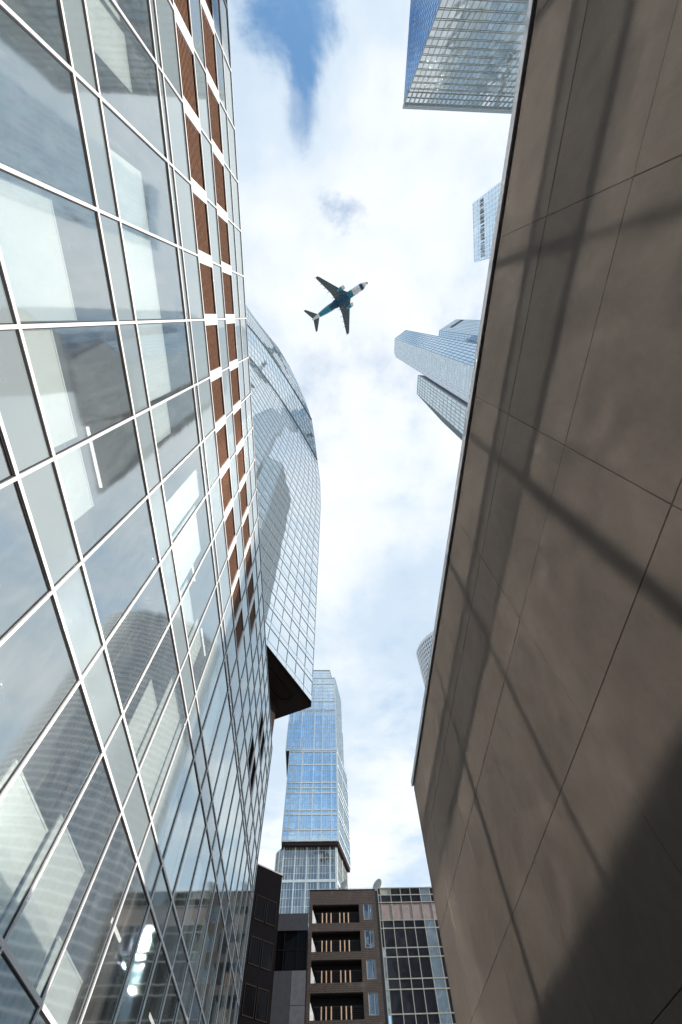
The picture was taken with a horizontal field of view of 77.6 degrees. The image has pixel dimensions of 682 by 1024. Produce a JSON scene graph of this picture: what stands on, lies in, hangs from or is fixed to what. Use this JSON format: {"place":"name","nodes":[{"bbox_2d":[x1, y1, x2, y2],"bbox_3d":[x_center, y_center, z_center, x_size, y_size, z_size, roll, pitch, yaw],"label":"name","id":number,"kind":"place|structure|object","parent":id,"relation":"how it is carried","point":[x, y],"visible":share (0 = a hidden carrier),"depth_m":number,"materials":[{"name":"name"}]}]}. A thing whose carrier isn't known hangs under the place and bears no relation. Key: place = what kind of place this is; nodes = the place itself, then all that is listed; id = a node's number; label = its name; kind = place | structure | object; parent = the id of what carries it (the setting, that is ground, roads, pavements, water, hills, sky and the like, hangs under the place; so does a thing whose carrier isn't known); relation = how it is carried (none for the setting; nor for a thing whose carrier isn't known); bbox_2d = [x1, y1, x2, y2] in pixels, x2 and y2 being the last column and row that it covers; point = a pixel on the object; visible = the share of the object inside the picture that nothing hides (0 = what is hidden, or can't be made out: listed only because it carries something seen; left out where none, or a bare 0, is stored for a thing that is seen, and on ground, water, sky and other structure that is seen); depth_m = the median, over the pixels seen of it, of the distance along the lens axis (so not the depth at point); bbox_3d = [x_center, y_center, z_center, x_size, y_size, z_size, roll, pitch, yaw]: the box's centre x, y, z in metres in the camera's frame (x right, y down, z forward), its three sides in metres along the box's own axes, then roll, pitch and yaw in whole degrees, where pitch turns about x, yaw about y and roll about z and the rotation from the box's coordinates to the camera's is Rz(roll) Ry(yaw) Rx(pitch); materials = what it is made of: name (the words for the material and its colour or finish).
{"place":"outdoors","nodes":[
{"label":"outdoors","id":0,"kind":"place"},
{"bbox_2d":[270,913,308,1023],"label":"grey building","id":1,"kind":"structure","parent":0,"point":[288,1005],"depth_m":59.87,"materials":[{"name":"black concrete"}]},
{"bbox_2d":[274,951,282,969],"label":"window","id":2,"kind":"structure","parent":1,"relation":"in","point":[279,954],"depth_m":60.74,"materials":[{"name":"black glass"}]},
{"bbox_2d":[276,932,284,949],"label":"window","id":3,"kind":"structure","parent":1,"relation":"in","point":[280,935],"depth_m":62.59,"materials":[{"name":"black glass"}]},
{"bbox_2d":[283,950,296,969],"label":"window","id":4,"kind":"structure","parent":1,"relation":"in","point":[290,957],"depth_m":60.77,"materials":[{"name":"black glass"}]},
{"bbox_2d":[284,931,297,949],"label":"window","id":5,"kind":"structure","parent":1,"relation":"in","point":[291,937],"depth_m":62.72,"materials":[{"name":"black glass"}]},
{"bbox_2d":[276,931,307,970],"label":"window frame","id":6,"kind":"structure","parent":1,"relation":"in","point":[283,950],"depth_m":61.66,"materials":[{"name":"brown metal"}]},
{"bbox_2d":[297,950,306,969],"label":"window","id":7,"kind":"structure","parent":1,"relation":"in","point":[301,956],"depth_m":60.82,"materials":[{"name":"black glass"}]},
{"bbox_2d":[298,931,306,949],"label":"window","id":8,"kind":"structure","parent":1,"relation":"in","point":[302,936],"depth_m":62.76,"materials":[{"name":"black glass"}]},
{"bbox_2d":[304,276,367,335],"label":"airliner","id":9,"kind":"object","parent":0,"point":[341,297],"visible":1,"depth_m":231.38,"materials":[{"name":"blue metal"}]},
{"bbox_2d":[305,888,387,1023],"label":"brick building","id":10,"kind":"structure","parent":0,"point":[345,977],"depth_m":65.72,"materials":[{"name":"brown brick"}]},
{"bbox_2d":[363,904,372,919],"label":"window","id":11,"kind":"structure","parent":10,"relation":"in","point":[367,908],"depth_m":70.81,"materials":[{"name":"blue glass"}]},
{"bbox_2d":[364,930,374,947],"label":"window","id":12,"kind":"structure","parent":10,"relation":"in","point":[369,934],"depth_m":67.65,"materials":[{"name":"blue glass"}]},
{"bbox_2d":[366,959,376,978],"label":"window","id":13,"kind":"structure","parent":10,"relation":"in","point":[370,963],"depth_m":64.58,"materials":[{"name":"blue glass"}]},
{"bbox_2d":[368,992,379,1014],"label":"window","id":14,"kind":"structure","parent":10,"relation":"in","point":[373,1000],"depth_m":61.35,"materials":[{"name":"blue glass"}]},
{"bbox_2d":[227,0,510,888],"label":"sky","id":15,"kind":"structure","parent":0,"point":[340,183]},
{"bbox_2d":[416,631,433,685],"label":"round tower","id":16,"kind":"structure","parent":0,"point":[423,651],"depth_m":305.94,"materials":[{"name":"grey glass"}]},
{"bbox_2d":[394,319,479,439],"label":"stepped tower","id":17,"kind":"structure","parent":0,"point":[443,362],"depth_m":269.47,"materials":[{"name":"blue glass"}]},
{"bbox_2d":[472,181,500,262],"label":"lettered tower","id":18,"kind":"structure","parent":0,"point":[484,206],"depth_m":157.74,"materials":[{"name":"blue glass"}]},
{"label":"ground","id":19,"kind":"structure","parent":0,"visible":0},
{"bbox_2d":[0,0,272,1023],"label":"glass office","id":20,"kind":"structure","parent":19,"relation":"on","point":[136,748],"depth_m":10.03,"materials":[{"name":"glass"}]},
{"bbox_2d":[0,955,35,1023],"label":"window","id":21,"kind":"structure","parent":20,"relation":"in","point":[16,1007],"depth_m":6.54,"materials":[{"name":"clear glass"}]},
{"bbox_2d":[2,0,67,63],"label":"window","id":22,"kind":"structure","parent":20,"relation":"in","point":[42,16],"depth_m":6.97,"materials":[{"name":"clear glass"}]},
{"bbox_2d":[0,8,93,205],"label":"window","id":23,"kind":"structure","parent":20,"relation":"in","point":[39,115],"depth_m":6.89,"materials":[{"name":"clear glass"}]},
{"bbox_2d":[0,686,99,936],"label":"window","id":24,"kind":"structure","parent":20,"relation":"in","point":[69,751],"depth_m":7.33,"materials":[{"name":"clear glass"}]},
{"bbox_2d":[48,646,76,721],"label":"window","id":25,"kind":"structure","parent":20,"relation":"in","point":[67,679],"depth_m":7.74,"materials":[{"name":"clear glass"}]},
{"bbox_2d":[6,758,118,996],"bbox_3d":[-5.117,6.739,8.134,0.002,3.057,2.062,1,-65,-2],"label":"window","id":26,"kind":"structure","parent":20,"relation":"in","point":[38,937],"depth_m":7.81,"materials":[{"name":"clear glass"}]},
{"bbox_2d":[21,180,114,321],"bbox_3d":[-4.939,-4.465,7.513,0.001,3.294,2.062,1,-65,-2],"label":"window","id":27,"kind":"structure","parent":20,"relation":"in","point":[68,232],"depth_m":7.80,"materials":[{"name":"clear glass"}]},
{"bbox_2d":[44,818,134,1023],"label":"window","id":28,"kind":"structure","parent":20,"relation":"in","point":[66,997],"depth_m":8.77,"materials":[{"name":"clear glass"}]},
{"bbox_2d":[62,325,131,441],"bbox_3d":[-4.995,-2.573,8.389,0.001,3.294,2.062,1,-65,-2],"label":"window","id":29,"kind":"structure","parent":20,"relation":"in","point":[101,399],"depth_m":8.66,"materials":[{"name":"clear glass"}]},
{"bbox_2d":[79,419,145,556],"bbox_3d":[-5.052,-0.682,9.266,0.006,3.294,2.062,1,-65,-2],"label":"window","id":30,"kind":"structure","parent":20,"relation":"in","point":[112,482],"depth_m":9.19,"materials":[{"name":"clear glass"}]},
{"bbox_2d":[82,868,147,1023],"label":"window","id":31,"kind":"structure","parent":20,"relation":"in","point":[102,1006],"depth_m":9.97,"materials":[{"name":"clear glass"}]},
{"bbox_2d":[84,499,157,639],"bbox_3d":[-5.109,1.210,10.142,0.001,3.294,2.062,1,-65,-2],"label":"window","id":32,"kind":"structure","parent":20,"relation":"in","point":[119,568],"depth_m":9.86,"materials":[{"name":"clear glass"}]},
{"bbox_2d":[86,0,165,157],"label":"window","id":33,"kind":"structure","parent":20,"relation":"in","point":[126,73],"depth_m":9.68,"materials":[{"name":"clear glass"}]},
{"bbox_2d":[115,0,153,56],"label":"window","id":34,"kind":"structure","parent":20,"relation":"in","point":[136,12],"depth_m":10.39,"materials":[{"name":"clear glass"}]},
{"bbox_2d":[0,0,272,1023],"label":"window frame","id":35,"kind":"structure","parent":20,"relation":"in","point":[203,258],"depth_m":12.35,"materials":[{"name":"white metal"}]},
{"bbox_2d":[115,910,159,1023],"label":"window","id":36,"kind":"structure","parent":20,"relation":"in","point":[131,1005],"depth_m":11.18,"materials":[{"name":"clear glass"}]},
{"bbox_2d":[106,568,168,708],"bbox_3d":[-5.165,3.102,11.019,0.005,3.294,2.062,1,-65,-2],"label":"window","id":37,"kind":"structure","parent":20,"relation":"in","point":[132,645],"depth_m":10.76,"materials":[{"name":"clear glass"}]},
{"bbox_2d":[102,103,174,242],"bbox_3d":[-4.999,-8.312,10.849,0.009,3.958,2.062,1,-65,-2],"label":"window","id":38,"kind":"structure","parent":20,"relation":"in","point":[140,175],"depth_m":10.46,"materials":[{"name":"clear glass"}]},
{"bbox_2d":[124,626,177,766],"bbox_3d":[-5.222,4.993,11.895,0.001,3.294,2.062,1,-65,-2],"label":"window","id":39,"kind":"structure","parent":20,"relation":"in","point":[143,712],"depth_m":11.66,"materials":[{"name":"clear glass"}]},
{"bbox_2d":[122,224,183,319],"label":"window","id":40,"kind":"structure","parent":20,"relation":"in","point":[152,263],"depth_m":11.38,"materials":[{"name":"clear glass"}]},
{"bbox_2d":[140,947,169,1023],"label":"window","id":41,"kind":"structure","parent":20,"relation":"in","point":[151,1013],"depth_m":12.37,"materials":[{"name":"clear glass"}]},
{"bbox_2d":[140,678,185,815],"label":"window","id":42,"kind":"structure","parent":20,"relation":"in","point":[155,766],"depth_m":12.56,"materials":[{"name":"clear glass"}]},
{"bbox_2d":[138,322,191,404],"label":"window","id":43,"kind":"structure","parent":20,"relation":"in","point":[164,347],"depth_m":12.28,"materials":[{"name":"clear glass"}]},
{"bbox_2d":[160,979,178,1023],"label":"window","id":44,"kind":"structure","parent":20,"relation":"in","point":[171,1002],"depth_m":13.49,"materials":[{"name":"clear glass"}]},
{"bbox_2d":[153,723,192,857],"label":"window","id":45,"kind":"structure","parent":20,"relation":"in","point":[164,817],"depth_m":13.46,"materials":[{"name":"clear glass"}]},
{"bbox_2d":[151,388,198,478],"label":"window","id":46,"kind":"structure","parent":20,"relation":"in","point":[174,420],"depth_m":13.18,"materials":[{"name":"clear glass"}]},
{"bbox_2d":[176,1006,185,1023],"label":"window","id":47,"kind":"structure","parent":20,"relation":"in","point":[180,1019],"depth_m":14.49,"materials":[{"name":"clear glass"}]},
{"bbox_2d":[164,764,199,894],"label":"window","id":48,"kind":"structure","parent":20,"relation":"in","point":[174,855],"depth_m":14.34,"materials":[{"name":"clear glass"}]},
{"bbox_2d":[163,447,204,541],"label":"window","id":49,"kind":"structure","parent":20,"relation":"in","point":[184,491],"depth_m":14.08,"materials":[{"name":"clear glass"}]},
{"bbox_2d":[173,798,204,925],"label":"window","id":50,"kind":"structure","parent":20,"relation":"in","point":[182,892],"depth_m":15.24,"materials":[{"name":"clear glass"}]},
{"bbox_2d":[173,500,209,596],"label":"window","id":51,"kind":"structure","parent":20,"relation":"in","point":[189,549],"depth_m":14.98,"materials":[{"name":"clear glass"}]},
{"bbox_2d":[182,832,210,955],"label":"window","id":52,"kind":"structure","parent":20,"relation":"in","point":[198,885],"depth_m":16.13,"materials":[{"name":"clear glass"}]},
{"bbox_2d":[182,546,214,645],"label":"window","id":53,"kind":"structure","parent":20,"relation":"in","point":[194,603],"depth_m":15.88,"materials":[{"name":"clear glass"}]},
{"bbox_2d":[190,859,215,980],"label":"window","id":54,"kind":"structure","parent":20,"relation":"in","point":[210,884],"depth_m":17.03,"materials":[{"name":"clear glass"}]},
{"bbox_2d":[190,589,219,688],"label":"window","id":55,"kind":"structure","parent":20,"relation":"in","point":[203,641],"depth_m":16.75,"materials":[{"name":"clear glass"}]},
{"bbox_2d":[196,887,219,1004],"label":"window","id":56,"kind":"structure","parent":20,"relation":"in","point":[205,960],"depth_m":17.94,"materials":[{"name":"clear glass"}]},
{"bbox_2d":[197,628,223,727],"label":"window","id":57,"kind":"structure","parent":20,"relation":"in","point":[205,691],"depth_m":17.68,"materials":[{"name":"clear glass"}]},
{"bbox_2d":[202,909,223,1023],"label":"window","id":58,"kind":"structure","parent":20,"relation":"in","point":[218,938],"depth_m":18.83,"materials":[{"name":"clear glass"}]},
{"bbox_2d":[203,663,227,762],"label":"window","id":59,"kind":"structure","parent":20,"relation":"in","point":[209,733],"depth_m":18.57,"materials":[{"name":"clear glass"}]},
{"bbox_2d":[209,931,226,1023],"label":"window","id":60,"kind":"structure","parent":20,"relation":"in","point":[213,1014],"depth_m":19.88,"materials":[{"name":"clear glass"}]},
{"bbox_2d":[208,697,230,793],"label":"window","id":61,"kind":"structure","parent":20,"relation":"in","point":[215,762],"depth_m":19.42,"materials":[{"name":"clear glass"}]},
{"bbox_2d":[217,953,230,1023],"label":"window","id":62,"kind":"structure","parent":20,"relation":"in","point":[227,969],"depth_m":21.09,"materials":[{"name":"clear glass"}]},
{"bbox_2d":[214,724,233,823],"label":"window","id":63,"kind":"structure","parent":20,"relation":"in","point":[223,776],"depth_m":20.33,"materials":[{"name":"clear glass"}]},
{"bbox_2d":[218,752,236,849],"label":"window","id":64,"kind":"structure","parent":20,"relation":"in","point":[222,826],"depth_m":21.23,"materials":[{"name":"clear glass"}]},
{"bbox_2d":[223,970,233,1023],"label":"window","id":65,"kind":"structure","parent":20,"relation":"in","point":[228,1004],"depth_m":22.28,"materials":[{"name":"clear glass"}]},
{"bbox_2d":[222,778,239,874],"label":"window","id":66,"kind":"structure","parent":20,"relation":"in","point":[228,840],"depth_m":22.17,"materials":[{"name":"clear glass"}]},
{"bbox_2d":[229,987,236,1023],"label":"window","id":67,"kind":"structure","parent":20,"relation":"in","point":[234,1001],"depth_m":23.39,"materials":[{"name":"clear glass"}]},
{"bbox_2d":[226,800,242,893],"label":"window","id":68,"kind":"structure","parent":20,"relation":"in","point":[229,876],"depth_m":23.04,"materials":[{"name":"clear glass"}]},
{"bbox_2d":[230,825,244,915],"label":"window","id":69,"kind":"structure","parent":20,"relation":"in","point":[242,838],"depth_m":23.93,"materials":[{"name":"clear glass"}]},
{"bbox_2d":[233,843,246,934],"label":"window","id":70,"kind":"structure","parent":20,"relation":"in","point":[237,906],"depth_m":24.79,"materials":[{"name":"clear glass"}]},
{"bbox_2d":[236,862,248,950],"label":"window","id":71,"kind":"structure","parent":20,"relation":"in","point":[241,915],"depth_m":25.67,"materials":[{"name":"clear glass"}]},
{"bbox_2d":[239,880,250,968],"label":"window","id":72,"kind":"structure","parent":20,"relation":"in","point":[249,888],"depth_m":26.49,"materials":[{"name":"clear glass"}]},
{"bbox_2d":[241,897,251,975],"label":"window","id":73,"kind":"structure","parent":20,"relation":"in","point":[251,897],"depth_m":27.20,"materials":[{"name":"clear glass"}]},
{"bbox_2d":[237,863,282,1023],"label":"black building","id":74,"kind":"structure","parent":19,"relation":"on","point":[255,1003],"depth_m":43.04,"materials":[{"name":"metal"}]},
{"bbox_2d":[241,983,256,1018],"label":"window","id":75,"kind":"structure","parent":74,"relation":"in","point":[248,1005],"depth_m":39.55,"materials":[{"name":"black glass"}]},
{"bbox_2d":[248,935,261,966],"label":"window","id":76,"kind":"structure","parent":74,"relation":"in","point":[255,942],"depth_m":42.61,"materials":[{"name":"black glass"}]},
{"bbox_2d":[253,894,265,922],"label":"window","id":77,"kind":"structure","parent":74,"relation":"in","point":[260,902],"depth_m":45.69,"materials":[{"name":"black glass"}]},
{"bbox_2d":[255,987,268,1022],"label":"window","id":78,"kind":"structure","parent":74,"relation":"in","point":[261,1011],"depth_m":40.02,"materials":[{"name":"black glass"}]},
{"bbox_2d":[260,940,273,971],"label":"window","id":79,"kind":"structure","parent":74,"relation":"in","point":[267,947],"depth_m":43.10,"materials":[{"name":"black glass"}]},
{"bbox_2d":[265,899,276,926],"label":"window","id":80,"kind":"structure","parent":74,"relation":"in","point":[271,908],"depth_m":46.19,"materials":[{"name":"black glass"}]},
{"bbox_2d":[246,306,320,733],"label":"curved tower","id":81,"kind":"structure","parent":19,"relation":"on","point":[288,486],"depth_m":93.78,"materials":[{"name":"blue glass"}]},
{"bbox_2d":[274,670,350,928],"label":"blue tower","id":82,"kind":"structure","parent":19,"relation":"on","point":[313,853],"depth_m":250.28,"materials":[{"name":"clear glass"}]},
{"bbox_2d":[377,887,455,1023],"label":"gridded office","id":83,"kind":"structure","parent":19,"relation":"on","point":[417,987],"depth_m":65.80,"materials":[{"name":"grey concrete"}]},
{"bbox_2d":[384,929,395,946],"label":"window","id":84,"kind":"structure","parent":83,"relation":"in","point":[389,935],"depth_m":67.95,"materials":[{"name":"black glass"}]},
{"bbox_2d":[387,958,398,977],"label":"window","id":85,"kind":"structure","parent":83,"relation":"in","point":[392,965],"depth_m":64.82,"materials":[{"name":"black glass"}]},
{"bbox_2d":[388,980,399,988],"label":"window","id":86,"kind":"structure","parent":83,"relation":"in","point":[393,984],"depth_m":63.26,"materials":[{"name":"black glass"}]},
{"bbox_2d":[389,990,402,1013],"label":"window","id":87,"kind":"structure","parent":83,"relation":"in","point":[395,995],"depth_m":61.67,"materials":[{"name":"black glass"}]},
{"bbox_2d":[392,1015,403,1023],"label":"window","id":88,"kind":"structure","parent":83,"relation":"in","point":[396,1019],"depth_m":60.11,"materials":[{"name":"black glass"}]},
{"bbox_2d":[395,929,406,946],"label":"window","id":89,"kind":"structure","parent":83,"relation":"in","point":[399,933],"depth_m":67.98,"materials":[{"name":"black glass"}]},
{"bbox_2d":[398,958,409,977],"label":"window","id":90,"kind":"structure","parent":83,"relation":"in","point":[404,972],"depth_m":64.85,"materials":[{"name":"black glass"}]},
{"bbox_2d":[400,979,411,988],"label":"window","id":91,"kind":"structure","parent":83,"relation":"in","point":[405,983],"depth_m":63.36,"materials":[{"name":"black glass"}]},
{"bbox_2d":[401,990,414,1012],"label":"window","id":92,"kind":"structure","parent":83,"relation":"in","point":[407,997],"depth_m":61.71,"materials":[{"name":"black glass"}]},
{"bbox_2d":[404,1015,415,1023],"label":"window","id":93,"kind":"structure","parent":83,"relation":"in","point":[408,1019],"depth_m":60.14,"materials":[{"name":"black glass"}]},
{"bbox_2d":[405,928,416,946],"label":"window","id":94,"kind":"structure","parent":83,"relation":"in","point":[410,933],"depth_m":68.05,"materials":[{"name":"black glass"}]},
{"bbox_2d":[409,957,421,977],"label":"window","id":95,"kind":"structure","parent":83,"relation":"in","point":[414,962],"depth_m":64.96,"materials":[{"name":"black glass"}]},
{"bbox_2d":[411,979,422,987],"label":"window","id":96,"kind":"structure","parent":83,"relation":"in","point":[416,983],"depth_m":63.41,"materials":[{"name":"black glass"}]},
{"bbox_2d":[413,990,426,1012],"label":"window","id":97,"kind":"structure","parent":83,"relation":"in","point":[419,1000],"depth_m":61.74,"materials":[{"name":"black glass"}]},
{"bbox_2d":[416,928,427,946],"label":"window","id":98,"kind":"structure","parent":83,"relation":"in","point":[420,932],"depth_m":68.13,"materials":[{"name":"black glass"}]},
{"bbox_2d":[416,1014,427,1023],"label":"window","id":99,"kind":"structure","parent":83,"relation":"in","point":[421,1018],"depth_m":60.18,"materials":[{"name":"black glass"}]},
{"bbox_2d":[420,957,432,977],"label":"window","id":100,"kind":"structure","parent":83,"relation":"in","point":[426,969],"depth_m":65.01,"materials":[{"name":"black glass"}]},
{"bbox_2d":[423,979,433,987],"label":"window","id":101,"kind":"structure","parent":83,"relation":"in","point":[428,983],"depth_m":63.44,"materials":[{"name":"black glass"}]},
{"bbox_2d":[424,989,437,1012],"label":"window","id":102,"kind":"structure","parent":83,"relation":"in","point":[430,996],"depth_m":61.79,"materials":[{"name":"black glass"}]},
{"bbox_2d":[426,928,437,945],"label":"window","id":103,"kind":"structure","parent":83,"relation":"in","point":[431,932],"depth_m":68.26,"materials":[{"name":"glass"}]},
{"bbox_2d":[428,1014,439,1023],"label":"window","id":104,"kind":"structure","parent":83,"relation":"in","point":[433,1018],"depth_m":60.24,"materials":[{"name":"black glass"}]},
{"bbox_2d":[431,957,443,976],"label":"window","id":105,"kind":"structure","parent":83,"relation":"in","point":[436,963],"depth_m":65.05,"materials":[{"name":"glass"}]},
{"bbox_2d":[434,979,445,987],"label":"window","id":106,"kind":"structure","parent":83,"relation":"in","point":[439,983],"depth_m":63.49,"materials":[{"name":"glass"}]},
{"bbox_2d":[436,989,449,1011],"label":"window","id":107,"kind":"structure","parent":83,"relation":"in","point":[442,999],"depth_m":61.90,"materials":[{"name":"glass"}]},
{"bbox_2d":[440,1014,451,1023],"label":"window","id":108,"kind":"structure","parent":83,"relation":"in","point":[444,1018],"depth_m":60.24,"materials":[{"name":"glass"}]},
{"bbox_2d":[402,0,528,113],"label":"grey tower","id":109,"kind":"structure","parent":19,"relation":"on","point":[463,55],"depth_m":93.34,"materials":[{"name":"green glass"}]},
{"bbox_2d":[411,0,681,1023],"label":"stone building","id":110,"kind":"structure","parent":19,"relation":"on","point":[547,776],"depth_m":3.46,"materials":[{"name":"brown stone"}]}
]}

